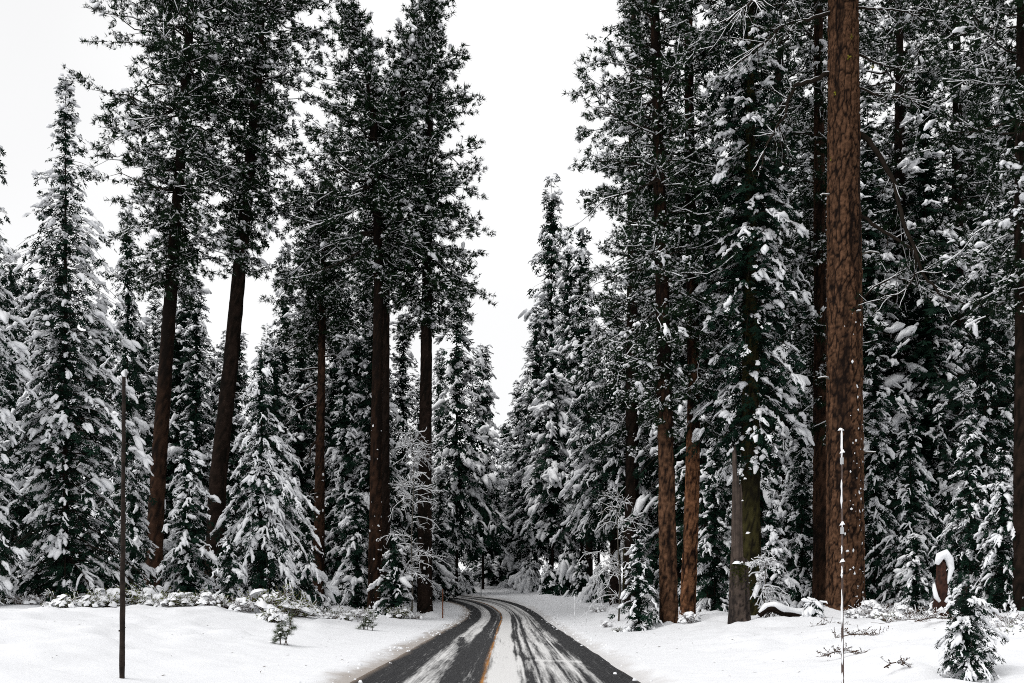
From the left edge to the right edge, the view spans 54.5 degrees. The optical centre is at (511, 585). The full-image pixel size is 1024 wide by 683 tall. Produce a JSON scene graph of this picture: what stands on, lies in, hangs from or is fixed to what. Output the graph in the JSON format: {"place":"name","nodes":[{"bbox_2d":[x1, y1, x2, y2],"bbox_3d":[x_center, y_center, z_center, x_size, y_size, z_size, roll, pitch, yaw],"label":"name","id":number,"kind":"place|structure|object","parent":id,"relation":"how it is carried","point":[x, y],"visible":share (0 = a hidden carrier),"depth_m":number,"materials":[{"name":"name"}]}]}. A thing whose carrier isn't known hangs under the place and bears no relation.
{"place":"outdoors","nodes":[
{"label":"outdoors","id":0,"kind":"place"},
{"bbox_2d":[350,595,640,682],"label":"road","id":1,"kind":"structure","parent":0,"point":[490,640],"depth_m":27.05,"materials":[{"name":"grey asphalt"}]},
{"bbox_2d":[0,0,1016,567],"label":"sky","id":2,"kind":"structure","parent":0,"point":[524,53],"materials":[{"name":"white"}]},
{"bbox_2d":[0,567,1023,682],"bbox_3d":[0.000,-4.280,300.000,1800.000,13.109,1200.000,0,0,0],"label":"snowy ground","id":3,"kind":"structure","parent":0,"point":[35,639],"depth_m":24.01,"materials":[{"name":"white snow"}]},
{"bbox_2d":[0,336,26,575],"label":"fir tree","id":4,"kind":"object","parent":3,"relation":"on","point":[8,476],"visible":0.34,"depth_m":72.36,"materials":[{"name":"green plant"}]},
{"bbox_2d":[0,145,38,604],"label":"fir tree","id":5,"kind":"object","parent":3,"relation":"on","point":[7,418],"visible":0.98,"depth_m":41.63,"materials":[{"name":"green plant"}]},
{"bbox_2d":[0,307,42,579],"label":"fir tree","id":6,"kind":"object","parent":3,"relation":"on","point":[14,386],"visible":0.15,"depth_m":74.97,"materials":[{"name":"green plant"}]},
{"bbox_2d":[0,248,44,575],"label":"fir tree","id":7,"kind":"object","parent":3,"relation":"on","point":[9,277],"visible":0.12,"depth_m":79.25,"materials":[{"name":"green plant"}]},
{"bbox_2d":[0,272,54,589],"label":"fir tree","id":8,"kind":"object","parent":3,"relation":"on","point":[25,302],"visible":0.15,"depth_m":77.72,"materials":[{"name":"green plant"}]},
{"bbox_2d":[12,289,82,589],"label":"fir tree","id":9,"kind":"object","parent":3,"relation":"on","point":[26,467],"visible":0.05,"depth_m":74.36,"materials":[{"name":"green plant"}]},
{"bbox_2d":[0,72,165,606],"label":"fir tree","id":10,"kind":"object","parent":3,"relation":"on","point":[66,441],"visible":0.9,"depth_m":44.72,"materials":[{"name":"green plant"}]},
{"bbox_2d":[54,330,119,578],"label":"fir tree","id":11,"kind":"object","parent":3,"relation":"on","point":[95,355],"visible":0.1,"depth_m":69.58,"materials":[{"name":"green plant"}]},
{"bbox_2d":[81,586,133,607],"bbox_3d":[-17.109,0.525,42.030,1.786,1.146,1.985,0,0,22],"label":"snowy shrub","id":12,"kind":"object","parent":3,"relation":"on","point":[112,596],"visible":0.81,"depth_m":41.59,"materials":[{"name":"white snow"}]},
{"bbox_2d":[118,377,126,678],"bbox_3d":[-6.480,-0.771,16.568,0.129,5.424,0.127,0,0,45],"label":"snow pole","id":13,"kind":"object","parent":3,"relation":"on","point":[122,590],"visible":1,"depth_m":16.54,"materials":[{"name":"brown wood"}]},
{"bbox_2d":[85,203,165,587],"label":"fir tree","id":14,"kind":"object","parent":3,"relation":"on","point":[128,328],"visible":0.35,"depth_m":63.91,"materials":[{"name":"green plant"}]},
{"bbox_2d":[115,460,162,603],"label":"fir tree","id":15,"kind":"object","parent":3,"relation":"on","point":[132,510],"visible":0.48,"depth_m":51.93,"materials":[{"name":"green plant"}]},
{"bbox_2d":[98,315,179,579],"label":"fir tree","id":16,"kind":"object","parent":3,"relation":"on","point":[146,320],"visible":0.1,"depth_m":69.77,"materials":[{"name":"green plant"}]},
{"bbox_2d":[131,290,162,435],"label":"fir tree","id":17,"kind":"object","parent":3,"relation":"on","point":[152,311],"visible":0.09,"depth_m":88.81,"materials":[{"name":"green plant"}]},
{"bbox_2d":[128,321,209,592],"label":"fir tree","id":18,"kind":"object","parent":3,"relation":"on","point":[177,355],"visible":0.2,"depth_m":69.58,"materials":[{"name":"green plant"}]},
{"bbox_2d":[62,0,277,589],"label":"pine tree","id":19,"kind":"object","parent":3,"relation":"on","point":[176,214],"visible":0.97,"depth_m":57.50,"materials":[{"name":"green plant"}]},
{"bbox_2d":[154,288,208,585],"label":"fir tree","id":20,"kind":"object","parent":3,"relation":"on","point":[182,317],"visible":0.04,"depth_m":80.75,"materials":[{"name":"green plant"}]},
{"bbox_2d":[154,421,222,605],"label":"fir tree","id":21,"kind":"object","parent":3,"relation":"on","point":[187,467],"visible":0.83,"depth_m":45.69,"materials":[{"name":"green plant"}]},
{"bbox_2d":[162,276,237,594],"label":"fir tree","id":22,"kind":"object","parent":3,"relation":"on","point":[200,380],"visible":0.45,"depth_m":67.83,"materials":[{"name":"green plant"}]},
{"bbox_2d":[198,332,254,586],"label":"fir tree","id":23,"kind":"object","parent":3,"relation":"on","point":[241,378],"visible":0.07,"depth_m":79.85,"materials":[{"name":"green plant"}]},
{"bbox_2d":[210,535,247,609],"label":"fir sapling","id":24,"kind":"object","parent":3,"relation":"on","point":[227,576],"visible":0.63,"depth_m":42.83,"materials":[{"name":"green plant"}]},
{"bbox_2d":[203,383,259,572],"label":"fir tree","id":25,"kind":"object","parent":3,"relation":"on","point":[233,456],"visible":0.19,"depth_m":66.08,"materials":[{"name":"green plant"}]},
{"bbox_2d":[210,341,321,616],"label":"fir tree","id":26,"kind":"object","parent":3,"relation":"on","point":[261,539],"visible":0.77,"depth_m":48.55,"materials":[{"name":"green plant"}]},
{"bbox_2d":[192,0,341,591],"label":"pine tree","id":27,"kind":"object","parent":3,"relation":"on","point":[251,184],"visible":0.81,"depth_m":60.59,"materials":[{"name":"green plant"}]},
{"bbox_2d":[238,584,300,612],"bbox_3d":[-10.393,0.646,42.001,2.683,1.523,2.683,0,0,41],"label":"snowy shrub","id":28,"kind":"object","parent":3,"relation":"on","point":[264,600],"visible":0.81,"depth_m":41.69,"materials":[{"name":"white snow"}]},
{"bbox_2d":[235,339,312,588],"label":"fir tree","id":29,"kind":"object","parent":3,"relation":"on","point":[276,375],"visible":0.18,"depth_m":66.36,"materials":[{"name":"green plant"}]},
{"bbox_2d":[255,242,312,528],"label":"fir tree","id":30,"kind":"object","parent":3,"relation":"on","point":[283,321],"visible":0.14,"depth_m":77.81,"materials":[{"name":"green plant"}]},
{"bbox_2d":[253,452,318,606],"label":"fir tree","id":31,"kind":"object","parent":3,"relation":"on","point":[280,465],"visible":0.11,"depth_m":57.81,"materials":[{"name":"green plant"}]},
{"bbox_2d":[265,306,336,590],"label":"fir tree","id":32,"kind":"object","parent":3,"relation":"on","point":[300,441],"visible":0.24,"depth_m":71.67,"materials":[{"name":"green plant"}]},
{"bbox_2d":[283,294,333,524],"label":"fir tree","id":33,"kind":"object","parent":3,"relation":"on","point":[314,380],"visible":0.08,"depth_m":77.25,"materials":[{"name":"green plant"}]},
{"bbox_2d":[257,172,370,602],"bbox_3d":[-12.296,-12.511,64.011,7.399,28.464,7.223,0,0,29],"label":"pine tree","id":34,"kind":"object","parent":3,"relation":"on","point":[321,308],"visible":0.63,"depth_m":63.68,"materials":[{"name":"green plant"}]},
{"bbox_2d":[289,517,339,611],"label":"fir sapling","id":35,"kind":"object","parent":3,"relation":"on","point":[303,564],"visible":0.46,"depth_m":53.83,"materials":[{"name":"green plant"}]},
{"bbox_2d":[295,284,356,542],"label":"fir tree","id":36,"kind":"object","parent":3,"relation":"on","point":[331,377],"visible":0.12,"depth_m":75.57,"materials":[{"name":"green plant"}]},
{"bbox_2d":[322,349,369,604],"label":"fir tree","id":37,"kind":"object","parent":3,"relation":"on","point":[339,454],"visible":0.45,"depth_m":65.55,"materials":[{"name":"green plant"}]},
{"bbox_2d":[325,488,368,607],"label":"fir sapling","id":38,"kind":"object","parent":3,"relation":"on","point":[353,589],"visible":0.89,"depth_m":61.52,"materials":[{"name":"green plant"}]},
{"bbox_2d":[271,0,442,612],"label":"pine tree","id":39,"kind":"object","parent":3,"relation":"on","point":[363,47],"visible":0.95,"depth_m":59.42,"materials":[{"name":"green plant"}]},
{"bbox_2d":[324,327,408,578],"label":"fir tree","id":40,"kind":"object","parent":3,"relation":"on","point":[357,356],"visible":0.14,"depth_m":70.75,"materials":[{"name":"green plant"}]},
{"bbox_2d":[325,275,412,570],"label":"fir tree","id":41,"kind":"object","parent":3,"relation":"on","point":[363,305],"visible":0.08,"depth_m":74.37,"materials":[{"name":"green plant"}]},
{"bbox_2d":[330,312,417,607],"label":"fir tree","id":42,"kind":"object","parent":3,"relation":"on","point":[363,476],"visible":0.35,"depth_m":65.73,"materials":[{"name":"green plant"}]},
{"bbox_2d":[341,14,439,602],"bbox_3d":[-7.572,-16.482,61.303,6.395,37.043,6.202,0,0,0],"label":"pine tree","id":43,"kind":"object","parent":3,"relation":"on","point":[399,65],"visible":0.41,"depth_m":61.20,"materials":[{"name":"green plant"}]},
{"bbox_2d":[367,534,413,618],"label":"fir sapling","id":44,"kind":"object","parent":3,"relation":"on","point":[394,591],"visible":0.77,"depth_m":57.76,"materials":[{"name":"green plant"}]},
{"bbox_2d":[378,421,453,611],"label":"bare birch","id":45,"kind":"object","parent":3,"relation":"on","point":[416,458],"visible":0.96,"depth_m":59.47,"materials":[{"name":"grey plant"}]},
{"bbox_2d":[389,313,453,601],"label":"fir tree","id":46,"kind":"object","parent":3,"relation":"on","point":[400,386],"visible":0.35,"depth_m":75.60,"materials":[{"name":"green plant"}]},
{"bbox_2d":[367,0,496,617],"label":"pine tree","id":47,"kind":"object","parent":3,"relation":"on","point":[454,284],"visible":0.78,"depth_m":61.52,"materials":[{"name":"green plant"}]},
{"bbox_2d":[432,470,465,600],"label":"fir tree","id":48,"kind":"object","parent":3,"relation":"on","point":[447,555],"visible":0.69,"depth_m":79.75,"materials":[{"name":"green plant"}]},
{"bbox_2d":[431,347,469,570],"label":"fir tree","id":49,"kind":"object","parent":3,"relation":"on","point":[439,357],"visible":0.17,"depth_m":96.79,"materials":[{"name":"green plant"}]},
{"bbox_2d":[431,288,503,595],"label":"fir tree","id":50,"kind":"object","parent":3,"relation":"on","point":[458,500],"visible":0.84,"depth_m":85.28,"materials":[{"name":"green plant"}]},
{"bbox_2d":[458,343,511,588],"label":"fir tree","id":51,"kind":"object","parent":3,"relation":"on","point":[494,524],"visible":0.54,"depth_m":91.35,"materials":[{"name":"green plant"}]},
{"bbox_2d":[473,561,507,586],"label":"fir sapling","id":52,"kind":"object","parent":3,"relation":"on","point":[493,573],"visible":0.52,"depth_m":95.17,"materials":[{"name":"green plant"}]},
{"bbox_2d":[497,547,524,587],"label":"fir sapling","id":53,"kind":"object","parent":3,"relation":"on","point":[511,561],"visible":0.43,"depth_m":93.74,"materials":[{"name":"green plant"}]},
{"bbox_2d":[490,379,541,566],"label":"fir tree","id":54,"kind":"object","parent":3,"relation":"on","point":[512,456],"visible":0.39,"depth_m":97.55,"materials":[{"name":"green plant"}]},
{"bbox_2d":[507,560,540,592],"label":"fir sapling","id":55,"kind":"object","parent":3,"relation":"on","point":[526,578],"visible":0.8,"depth_m":89.20,"materials":[{"name":"white plant"}]},
{"bbox_2d":[499,306,579,570],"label":"fir tree","id":56,"kind":"object","parent":3,"relation":"on","point":[523,430],"visible":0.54,"depth_m":91.93,"materials":[{"name":"green plant"}]},
{"bbox_2d":[501,172,596,564],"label":"fir tree","id":57,"kind":"object","parent":3,"relation":"on","point":[547,234],"visible":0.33,"depth_m":99.55,"materials":[{"name":"green plant"}]},
{"bbox_2d":[519,345,605,568],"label":"fir tree","id":58,"kind":"object","parent":3,"relation":"on","point":[549,482],"visible":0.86,"depth_m":85.10,"materials":[{"name":"green plant"}]},
{"bbox_2d":[551,551,577,595],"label":"fir sapling","id":59,"kind":"object","parent":3,"relation":"on","point":[562,587],"visible":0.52,"depth_m":81.36,"materials":[{"name":"white plant"}]},
{"bbox_2d":[543,231,596,564],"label":"fir tree","id":60,"kind":"object","parent":3,"relation":"on","point":[566,292],"visible":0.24,"depth_m":95.78,"materials":[{"name":"green plant"}]},
{"bbox_2d":[562,560,589,596],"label":"fir sapling","id":61,"kind":"object","parent":3,"relation":"on","point":[580,576],"visible":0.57,"depth_m":79.57,"materials":[{"name":"green plant"}]},
{"bbox_2d":[557,226,601,562],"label":"fir tree","id":62,"kind":"object","parent":3,"relation":"on","point":[580,252],"visible":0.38,"depth_m":91.72,"materials":[{"name":"green plant"}]},
{"bbox_2d":[562,356,622,580],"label":"fir tree","id":63,"kind":"object","parent":3,"relation":"on","point":[577,433],"visible":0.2,"depth_m":79.76,"materials":[{"name":"green plant"}]},
{"bbox_2d":[575,565,609,603],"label":"fir sapling","id":64,"kind":"object","parent":3,"relation":"on","point":[589,593],"visible":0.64,"depth_m":73.37,"materials":[{"name":"green plant"}]},
{"bbox_2d":[549,276,657,605],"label":"fir tree","id":65,"kind":"object","parent":3,"relation":"on","point":[582,462],"visible":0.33,"depth_m":69.63,"materials":[{"name":"green plant"}]},
{"bbox_2d":[577,487,654,620],"bbox_3d":[5.555,-1.455,51.848,3.231,7.522,4.713,0,0,35],"label":"bare bush","id":66,"kind":"object","parent":3,"relation":"on","point":[617,568],"visible":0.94,"depth_m":51.78,"materials":[{"name":"brown plant"}]},
{"bbox_2d":[585,392,657,602],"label":"fir tree","id":67,"kind":"object","parent":3,"relation":"on","point":[619,475],"visible":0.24,"depth_m":65.93,"materials":[{"name":"green plant"}]},
{"bbox_2d":[568,0,683,610],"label":"pine tree","id":68,"kind":"object","parent":3,"relation":"on","point":[629,434],"visible":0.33,"depth_m":63.62,"materials":[{"name":"green plant"}]},
{"bbox_2d":[608,530,664,631],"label":"fir sapling","id":69,"kind":"object","parent":3,"relation":"on","point":[641,586],"visible":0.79,"depth_m":41.19,"materials":[{"name":"green plant"}]},
{"bbox_2d":[553,0,750,629],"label":"pine tree","id":70,"kind":"object","parent":3,"relation":"on","point":[662,405],"visible":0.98,"depth_m":41.65,"materials":[{"name":"green plant"}]},
{"bbox_2d":[609,181,701,596],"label":"fir tree","id":71,"kind":"object","parent":3,"relation":"on","point":[650,515],"visible":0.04,"depth_m":68.77,"materials":[{"name":"green plant"}]},
{"bbox_2d":[613,0,775,622],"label":"pine tree","id":72,"kind":"object","parent":3,"relation":"on","point":[690,547],"visible":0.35,"depth_m":43.72,"materials":[{"name":"green plant"}]},
{"bbox_2d":[621,125,767,608],"bbox_3d":[11.571,-13.189,61.045,9.920,30.642,7.099,0,0,16],"label":"fir tree","id":73,"kind":"object","parent":3,"relation":"on","point":[641,501],"visible":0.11,"depth_m":61.34,"materials":[{"name":"green plant"}]},
{"bbox_2d":[679,437,731,612],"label":"fir tree","id":74,"kind":"object","parent":3,"relation":"on","point":[714,543],"visible":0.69,"depth_m":49.69,"materials":[{"name":"green plant"}]},
{"bbox_2d":[658,170,766,600],"bbox_3d":[11.662,-11.439,58.165,6.210,26.214,7.134,0,0,-9],"label":"fir tree","id":75,"kind":"object","parent":3,"relation":"on","point":[681,409],"visible":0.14,"depth_m":57.65,"materials":[{"name":"green plant"}]},
{"bbox_2d":[727,447,751,623],"bbox_3d":[8.596,-1.652,37.501,1.034,7.198,1.050,0,0,0],"label":"broken snag","id":76,"kind":"object","parent":3,"relation":"on","point":[739,602],"visible":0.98,"depth_m":37.26,"materials":[{"name":"grey wood"}]},
{"bbox_2d":[675,0,814,615],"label":"fir tree","id":77,"kind":"object","parent":3,"relation":"on","point":[752,223],"visible":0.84,"depth_m":41.64,"materials":[{"name":"green plant"}]},
{"bbox_2d":[706,100,812,601],"bbox_3d":[13.369,-11.218,52.473,6.139,29.173,6.390,0,0,18],"label":"fir tree","id":78,"kind":"object","parent":3,"relation":"on","point":[785,436],"visible":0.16,"depth_m":51.73,"materials":[{"name":"green plant"}]},
{"bbox_2d":[748,550,789,608],"bbox_3d":[9.902,0.029,38.995,1.998,2.847,1.534,0,0,-43],"label":"bare bush","id":79,"kind":"object","parent":3,"relation":"on","point":[761,563],"visible":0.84,"depth_m":38.87,"materials":[{"name":"plant"}]},
{"bbox_2d":[750,500,800,615],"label":"fir sapling","id":80,"kind":"object","parent":3,"relation":"on","point":[777,575],"visible":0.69,"depth_m":41.70,"materials":[{"name":"green plant"}]},
{"bbox_2d":[757,601,803,617],"bbox_3d":[10.350,1.035,37.147,2.499,0.935,0.636,0,0,-7],"label":"fallen log","id":81,"kind":"object","parent":3,"relation":"on","point":[777,608],"visible":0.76,"depth_m":37.04,"materials":[{"name":"brown plant"}]},
{"bbox_2d":[694,0,880,600],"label":"pine tree","id":82,"kind":"object","parent":3,"relation":"on","point":[794,67],"visible":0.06,"depth_m":59.24,"materials":[{"name":"green plant"}]},
{"bbox_2d":[766,387,813,607],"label":"fir tree","id":83,"kind":"object","parent":3,"relation":"on","point":[801,543],"visible":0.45,"depth_m":46.81,"materials":[{"name":"green plant"}]},
{"bbox_2d":[734,0,910,607],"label":"pine tree","id":84,"kind":"object","parent":3,"relation":"on","point":[816,319],"visible":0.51,"depth_m":44.71,"materials":[{"name":"green plant"}]},
{"bbox_2d":[785,157,890,567],"bbox_3d":[19.471,-11.861,61.059,7.444,31.077,7.152,0,0,45],"label":"fir tree","id":85,"kind":"object","parent":3,"relation":"on","point":[809,535],"visible":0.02,"depth_m":60.95,"materials":[{"name":"green plant"}]},
{"bbox_2d":[838,428,844,682],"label":"snow pole","id":86,"kind":"object","parent":3,"relation":"on","point":[842,601],"visible":1,"depth_m":14.88,"materials":[{"name":"metal"}]},
{"bbox_2d":[695,0,1012,618],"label":"pine tree","id":87,"kind":"object","parent":3,"relation":"on","point":[844,356],"visible":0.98,"depth_m":38.44,"materials":[{"name":"brown plant"}]},
{"bbox_2d":[805,97,936,579],"bbox_3d":[20.360,-12.884,56.010,7.134,29.407,8.194,0,0,31],"label":"fir tree","id":88,"kind":"object","parent":3,"relation":"on","point":[878,318],"visible":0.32,"depth_m":55.38,"materials":[{"name":"green plant"}]},
{"bbox_2d":[863,329,901,607],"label":"fir tree","id":89,"kind":"object","parent":3,"relation":"on","point":[874,509],"visible":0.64,"depth_m":47.62,"materials":[{"name":"green plant"}]},
{"bbox_2d":[802,0,996,571],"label":"pine tree","id":90,"kind":"object","parent":3,"relation":"on","point":[898,152],"visible":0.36,"depth_m":56.97,"materials":[{"name":"green plant"}]},
{"bbox_2d":[865,417,942,609],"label":"fir tree","id":91,"kind":"object","parent":3,"relation":"on","point":[888,583],"visible":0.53,"depth_m":43.92,"materials":[{"name":"green plant"}]},
{"bbox_2d":[889,533,934,615],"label":"fir sapling","id":92,"kind":"object","parent":3,"relation":"on","point":[910,575],"visible":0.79,"depth_m":37.89,"materials":[{"name":"green plant"}]},
{"bbox_2d":[884,244,977,601],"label":"fir tree","id":93,"kind":"object","parent":3,"relation":"on","point":[929,454],"visible":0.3,"depth_m":55.26,"materials":[{"name":"green plant"}]},
{"bbox_2d":[863,66,1004,559],"bbox_3d":[23.674,-13.759,56.080,8.388,31.318,9.636,0,0,34],"label":"fir tree","id":94,"kind":"object","parent":3,"relation":"on","point":[904,379],"visible":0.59,"depth_m":55.29,"materials":[{"name":"green plant"}]},
{"bbox_2d":[862,0,1016,574],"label":"pine tree","id":95,"kind":"object","parent":3,"relation":"on","point":[957,108],"visible":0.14,"depth_m":61.37,"materials":[{"name":"green plant"}]},
{"bbox_2d":[932,549,954,616],"bbox_3d":[14.399,0.222,33.453,0.774,2.929,0.701,0,0,-35],"label":"broken stump","id":96,"kind":"object","parent":3,"relation":"on","point":[943,558],"visible":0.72,"depth_m":33.32,"materials":[{"name":"brown wood"}]},
{"bbox_2d":[907,0,1023,614],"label":"pine tree","id":97,"kind":"object","parent":3,"relation":"on","point":[1005,223],"visible":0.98,"depth_m":33.99,"materials":[{"name":"green plant"}]},
{"bbox_2d":[919,207,1014,609],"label":"fir tree","id":98,"kind":"object","parent":3,"relation":"on","point":[985,345],"visible":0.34,"depth_m":47.78,"materials":[{"name":"green plant"}]},
{"bbox_2d":[940,105,995,571],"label":"fir tree","id":99,"kind":"object","parent":3,"relation":"on","point":[970,221],"visible":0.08,"depth_m":68.65,"materials":[{"name":"green plant"}]},
{"bbox_2d":[925,415,1012,615],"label":"fir tree","id":100,"kind":"object","parent":3,"relation":"on","point":[968,557],"visible":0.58,"depth_m":36.90,"materials":[{"name":"green plant"}]},
{"bbox_2d":[934,584,1009,682],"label":"fir sapling","id":101,"kind":"object","parent":3,"relation":"on","point":[961,633],"visible":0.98,"depth_m":15.45,"materials":[{"name":"green plant"}]},
{"bbox_2d":[948,3,1023,246],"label":"pine tree","id":102,"kind":"object","parent":3,"relation":"on","point":[1021,127],"visible":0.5,"depth_m":36.18,"materials":[{"name":"green plant"}]},
{"bbox_2d":[952,447,1023,616],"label":"fir tree","id":103,"kind":"object","parent":3,"relation":"on","point":[997,537],"visible":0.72,"depth_m":34.84,"materials":[{"name":"green plant"}]},
{"bbox_2d":[962,175,1014,544],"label":"fir tree","id":104,"kind":"object","parent":3,"relation":"on","point":[1009,355],"visible":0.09,"depth_m":56.59,"materials":[{"name":"green plant"}]},
{"bbox_2d":[964,59,1014,589],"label":"fir tree","id":105,"kind":"object","parent":3,"relation":"on","point":[1007,108],"visible":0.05,"depth_m":64.06,"materials":[{"name":"green plant"}]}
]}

